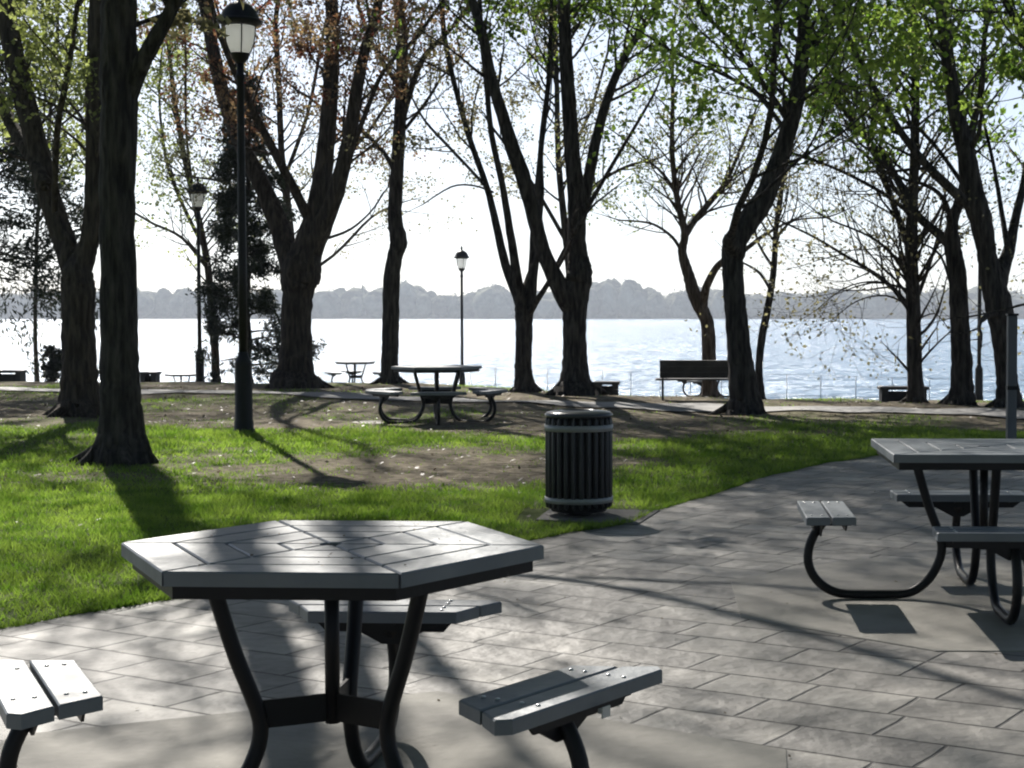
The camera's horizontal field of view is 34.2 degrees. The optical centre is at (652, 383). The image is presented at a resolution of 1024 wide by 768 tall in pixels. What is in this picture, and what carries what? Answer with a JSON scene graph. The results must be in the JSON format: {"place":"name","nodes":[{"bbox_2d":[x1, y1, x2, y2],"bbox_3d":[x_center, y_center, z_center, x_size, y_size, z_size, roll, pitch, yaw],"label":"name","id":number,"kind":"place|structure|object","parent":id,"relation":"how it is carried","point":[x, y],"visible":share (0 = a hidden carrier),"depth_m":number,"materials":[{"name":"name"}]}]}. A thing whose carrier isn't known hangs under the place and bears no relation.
{"place":"outdoors","nodes":[
{"label":"outdoors","id":0,"kind":"place"},
{"bbox_2d":[0,455,1023,767],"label":"patio","id":1,"kind":"structure","parent":0,"point":[616,593],"depth_m":6.93,"materials":[{"name":"grey stone"}]},
{"bbox_2d":[0,691,787,767],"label":"table slab","id":2,"kind":"structure","parent":1,"relation":"on","point":[431,730],"depth_m":5.34,"materials":[{"name":"concrete"}]},
{"bbox_2d":[0,520,661,767],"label":"picnic table","id":3,"kind":"object","parent":2,"relation":"on","point":[369,589],"visible":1,"depth_m":4.44,"materials":[{"name":"black metal"}]},
{"bbox_2d":[17,461,996,767],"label":"patio debris","id":4,"kind":"object","parent":1,"relation":"on","point":[505,581],"visible":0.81,"depth_m":5.08,"materials":[{"name":"brown plant"}]},
{"bbox_2d":[730,558,1023,651],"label":"table slab","id":5,"kind":"structure","parent":1,"relation":"on","point":[947,610],"depth_m":7.93,"materials":[{"name":"concrete"}]},
{"bbox_2d":[797,438,1023,624],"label":"picnic table","id":6,"kind":"object","parent":5,"relation":"on","point":[983,531],"visible":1,"depth_m":7.99,"materials":[{"name":"black metal"}]},
{"bbox_2d":[0,382,1023,626],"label":"ground","id":7,"kind":"structure","parent":0,"point":[442,464],"depth_m":20.12,"materials":[{"name":"brown soil"}]},
{"bbox_2d":[0,370,27,381],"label":"bench","id":8,"kind":"object","parent":7,"relation":"on","point":[19,376],"visible":0.83,"depth_m":38.05,"materials":[{"name":"stone"}]},
{"bbox_2d":[37,343,61,381],"bbox_3d":[-14.342,-0.497,39.985,1.053,1.048,0.974,0,2,-6],"label":"waterside shrub","id":9,"kind":"object","parent":7,"relation":"on","point":[53,365],"visible":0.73,"depth_m":39.84,"materials":[{"name":"green plant"}]},
{"bbox_2d":[0,0,99,379],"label":"evergreen tree","id":10,"kind":"object","parent":7,"relation":"on","point":[22,174],"visible":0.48,"depth_m":30.20,"materials":[{"name":"green plant"}]},
{"bbox_2d":[0,0,182,417],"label":"shade tree","id":11,"kind":"object","parent":7,"relation":"on","point":[78,395],"visible":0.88,"depth_m":22.84,"materials":[{"name":"brown plant"}]},
{"bbox_2d":[0,0,265,381],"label":"shade tree","id":12,"kind":"object","parent":7,"relation":"on","point":[35,343],"visible":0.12,"depth_m":47.93,"materials":[{"name":"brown plant"}]},
{"bbox_2d":[1,0,289,381],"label":"shade tree","id":13,"kind":"object","parent":7,"relation":"on","point":[204,243],"visible":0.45,"depth_m":45.44,"materials":[{"name":"green plant"}]},
{"bbox_2d":[140,372,161,381],"bbox_3d":[-11.729,-0.102,38.529,0.420,0.359,0.400,0,2,0],"label":"bench","id":14,"kind":"object","parent":7,"relation":"on","point":[149,376],"visible":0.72,"depth_m":38.36,"materials":[{"name":"stone"}]},
{"bbox_2d":[66,0,291,467],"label":"shade tree","id":15,"kind":"object","parent":7,"relation":"on","point":[121,435],"visible":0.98,"depth_m":15.42,"materials":[{"name":"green plant"}]},
{"bbox_2d":[164,373,195,381],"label":"picnic table","id":16,"kind":"object","parent":7,"relation":"on","point":[183,374],"visible":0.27,"depth_m":59.79,"materials":[{"name":"black metal"}]},
{"bbox_2d":[187,176,208,381],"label":"street lamp","id":17,"kind":"object","parent":7,"relation":"on","point":[200,367],"visible":0.74,"depth_m":41.87,"materials":[{"name":"black metal"}]},
{"bbox_2d":[216,0,262,432],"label":"street lamp","id":18,"kind":"object","parent":7,"relation":"on","point":[246,21],"visible":0.93,"depth_m":19.74,"materials":[{"name":"black metal"}]},
{"bbox_2d":[185,70,327,383],"bbox_3d":[-8.996,-3.500,37.729,3.004,7.338,3.003,0,2,0],"label":"evergreen tree","id":19,"kind":"object","parent":7,"relation":"on","point":[262,300],"visible":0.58,"depth_m":37.60,"materials":[{"name":"green plant"}]},
{"bbox_2d":[137,0,468,388],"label":"shade tree","id":20,"kind":"object","parent":7,"relation":"on","point":[299,255],"visible":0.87,"depth_m":31.83,"materials":[{"name":"brown plant"}]},
{"bbox_2d":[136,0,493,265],"bbox_3d":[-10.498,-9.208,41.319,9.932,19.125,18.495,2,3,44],"label":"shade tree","id":21,"kind":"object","parent":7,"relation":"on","point":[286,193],"visible":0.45,"depth_m":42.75,"materials":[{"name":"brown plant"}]},
{"bbox_2d":[191,0,484,384],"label":"shade tree","id":22,"kind":"object","parent":7,"relation":"on","point":[391,295],"visible":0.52,"depth_m":33.82,"materials":[{"name":"brown plant"}]},
{"bbox_2d":[324,361,380,382],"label":"picnic table","id":23,"kind":"object","parent":7,"relation":"on","point":[352,373],"visible":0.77,"depth_m":49.86,"materials":[{"name":"black metal"}]},
{"bbox_2d":[354,420,383,422],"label":"table slab","id":24,"kind":"structure","parent":7,"relation":"on","point":[371,421],"depth_m":22.02,"materials":[{"name":"concrete"}]},
{"bbox_2d":[365,365,507,424],"bbox_3d":[-2.869,0.138,21.924,1.869,0.753,1.780,0,2,-9],"label":"picnic table","id":25,"kind":"object","parent":24,"relation":"on","point":[436,395],"visible":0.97,"depth_m":21.64,"materials":[{"name":"black metal"}]},
{"bbox_2d":[454,246,468,385],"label":"street lamp","id":26,"kind":"object","parent":7,"relation":"on","point":[461,256],"visible":0.86,"depth_m":56.88,"materials":[{"name":"black metal"}]},
{"bbox_2d":[274,0,677,392],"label":"shade tree","id":27,"kind":"object","parent":7,"relation":"on","point":[526,300],"visible":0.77,"depth_m":30.15,"materials":[{"name":"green plant"}]},
{"bbox_2d":[1,383,1020,525],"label":"fallen leaves","id":28,"kind":"object","parent":7,"relation":"on","point":[290,455],"visible":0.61,"depth_m":22.45,"materials":[{"name":"brown plant"}]},
{"bbox_2d":[0,381,1023,628],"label":"lawn grass","id":29,"kind":"structure","parent":7,"relation":"on","point":[398,505],"depth_m":13.13,"materials":[{"name":"green plant"}]},
{"bbox_2d":[0,387,1023,418],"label":"footpath","id":30,"kind":"structure","parent":7,"relation":"on","point":[709,407],"depth_m":25.51,"materials":[{"name":"concrete"}]},
{"bbox_2d":[313,0,719,395],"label":"shade tree","id":31,"kind":"object","parent":7,"relation":"on","point":[570,291],"visible":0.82,"depth_m":28.95,"materials":[{"name":"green plant"}]},
{"bbox_2d":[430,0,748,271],"bbox_3d":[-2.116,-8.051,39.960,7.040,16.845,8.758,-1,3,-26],"label":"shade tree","id":32,"kind":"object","parent":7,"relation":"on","point":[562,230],"visible":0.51,"depth_m":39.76,"materials":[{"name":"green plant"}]},
{"bbox_2d":[535,509,659,524],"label":"bin slab","id":33,"kind":"structure","parent":7,"relation":"on","point":[608,514],"depth_m":11.41,"materials":[{"name":"concrete"}]},
{"bbox_2d":[544,409,612,515],"bbox_3d":[-0.517,0.557,11.533,0.478,0.756,0.478,0,2,0],"label":"litter bin","id":34,"kind":"object","parent":33,"relation":"on","point":[578,462],"visible":1,"depth_m":11.35,"materials":[{"name":"black metal"}]},
{"bbox_2d":[594,381,619,395],"bbox_3d":[-0.879,0.110,31.532,0.500,0.319,0.400,0,2,0],"label":"bench","id":35,"kind":"object","parent":7,"relation":"on","point":[613,389],"visible":0.62,"depth_m":31.36,"materials":[{"name":"stone"}]},
{"bbox_2d":[528,0,852,397],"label":"crooked tree","id":36,"kind":"object","parent":7,"relation":"on","point":[698,299],"visible":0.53,"depth_m":34.89,"materials":[{"name":"dark brown bark"},{"name":"green leaf"}]},
{"bbox_2d":[655,360,728,400],"bbox_3d":[0.753,-0.058,27.262,1.420,0.686,0.506,0,2,0],"label":"park bench","id":37,"kind":"object","parent":7,"relation":"on","point":[694,370],"visible":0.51,"depth_m":27.03,"materials":[{"name":"black metal"}]},
{"bbox_2d":[677,380,728,396],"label":"picnic table","id":38,"kind":"object","parent":7,"relation":"on","point":[698,382],"visible":0.29,"depth_m":40.14,"materials":[{"name":"black metal"}]},
{"bbox_2d":[470,366,983,399],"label":"railing","id":39,"kind":"object","parent":7,"relation":"on","point":[721,382],"visible":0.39,"depth_m":54.80,"materials":[{"name":"grey metal"}]},
{"bbox_2d":[542,0,1001,415],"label":"shade tree","id":40,"kind":"object","parent":7,"relation":"on","point":[745,397],"visible":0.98,"depth_m":22.99,"materials":[{"name":"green plant"}]},
{"bbox_2d":[671,3,949,398],"bbox_3d":[2.752,-3.501,30.119,5.363,7.913,4.460,1,3,20],"label":"young tree","id":41,"kind":"object","parent":7,"relation":"on","point":[760,350],"visible":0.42,"depth_m":30.77,"materials":[{"name":"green plant"}]},
{"bbox_2d":[677,0,1023,402],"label":"shade tree","id":42,"kind":"object","parent":7,"relation":"on","point":[909,237],"visible":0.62,"depth_m":27.01,"materials":[{"name":"green plant"}]},
{"bbox_2d":[721,0,1023,405],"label":"shade tree","id":43,"kind":"object","parent":7,"relation":"on","point":[961,390],"visible":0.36,"depth_m":25.88,"materials":[{"name":"green plant"}]},
{"bbox_2d":[754,0,1023,407],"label":"shade tree","id":44,"kind":"object","parent":7,"relation":"on","point":[994,280],"visible":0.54,"depth_m":24.99,"materials":[{"name":"green plant"}]},
{"bbox_2d":[877,386,928,402],"bbox_3d":[4.334,0.219,28.634,0.840,0.359,0.400,0,2,0],"label":"bench","id":45,"kind":"object","parent":7,"relation":"on","point":[886,395],"visible":0.62,"depth_m":28.54,"materials":[{"name":"stone"}]},
{"bbox_2d":[863,0,1023,343],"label":"shade tree","id":46,"kind":"object","parent":7,"relation":"on","point":[1013,18],"visible":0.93,"depth_m":21.81,"materials":[{"name":"green plant"}]},
{"bbox_2d":[975,264,982,399],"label":"street lamp","id":47,"kind":"object","parent":7,"relation":"on","point":[979,382],"visible":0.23,"depth_m":42.94,"materials":[{"name":"black metal"}]},
{"bbox_2d":[1006,313,1018,438],"bbox_3d":[3.827,0.009,17.616,0.115,1.522,0.115,0,2,0],"label":"signpost","id":48,"kind":"object","parent":7,"relation":"on","point":[1011,377],"visible":0.9,"depth_m":17.57,"materials":[{"name":"black metal"}]},
{"bbox_2d":[0,319,1023,399],"bbox_3d":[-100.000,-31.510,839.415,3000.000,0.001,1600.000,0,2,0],"label":"lake water","id":49,"kind":"structure","parent":0,"point":[618,349],"depth_m":151.58,"materials":[{"name":"blue liquid"}]},
{"bbox_2d":[0,318,1023,318],"bbox_3d":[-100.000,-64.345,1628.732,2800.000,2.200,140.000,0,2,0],"label":"bank","id":50,"kind":"structure","parent":0,"point":[514,318],"depth_m":1558.78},
{"bbox_2d":[0,276,1023,317],"bbox_3d":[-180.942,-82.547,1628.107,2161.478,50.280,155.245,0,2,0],"label":"wood","id":51,"kind":"object","parent":50,"relation":"on","point":[615,298],"visible":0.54,"depth_m":1572.04,"materials":[{"name":"plant"}]},
{"bbox_2d":[0,0,1023,295],"label":"sky","id":52,"kind":"structure","parent":0,"point":[428,259],"materials":[{"name":"white"}]}
]}

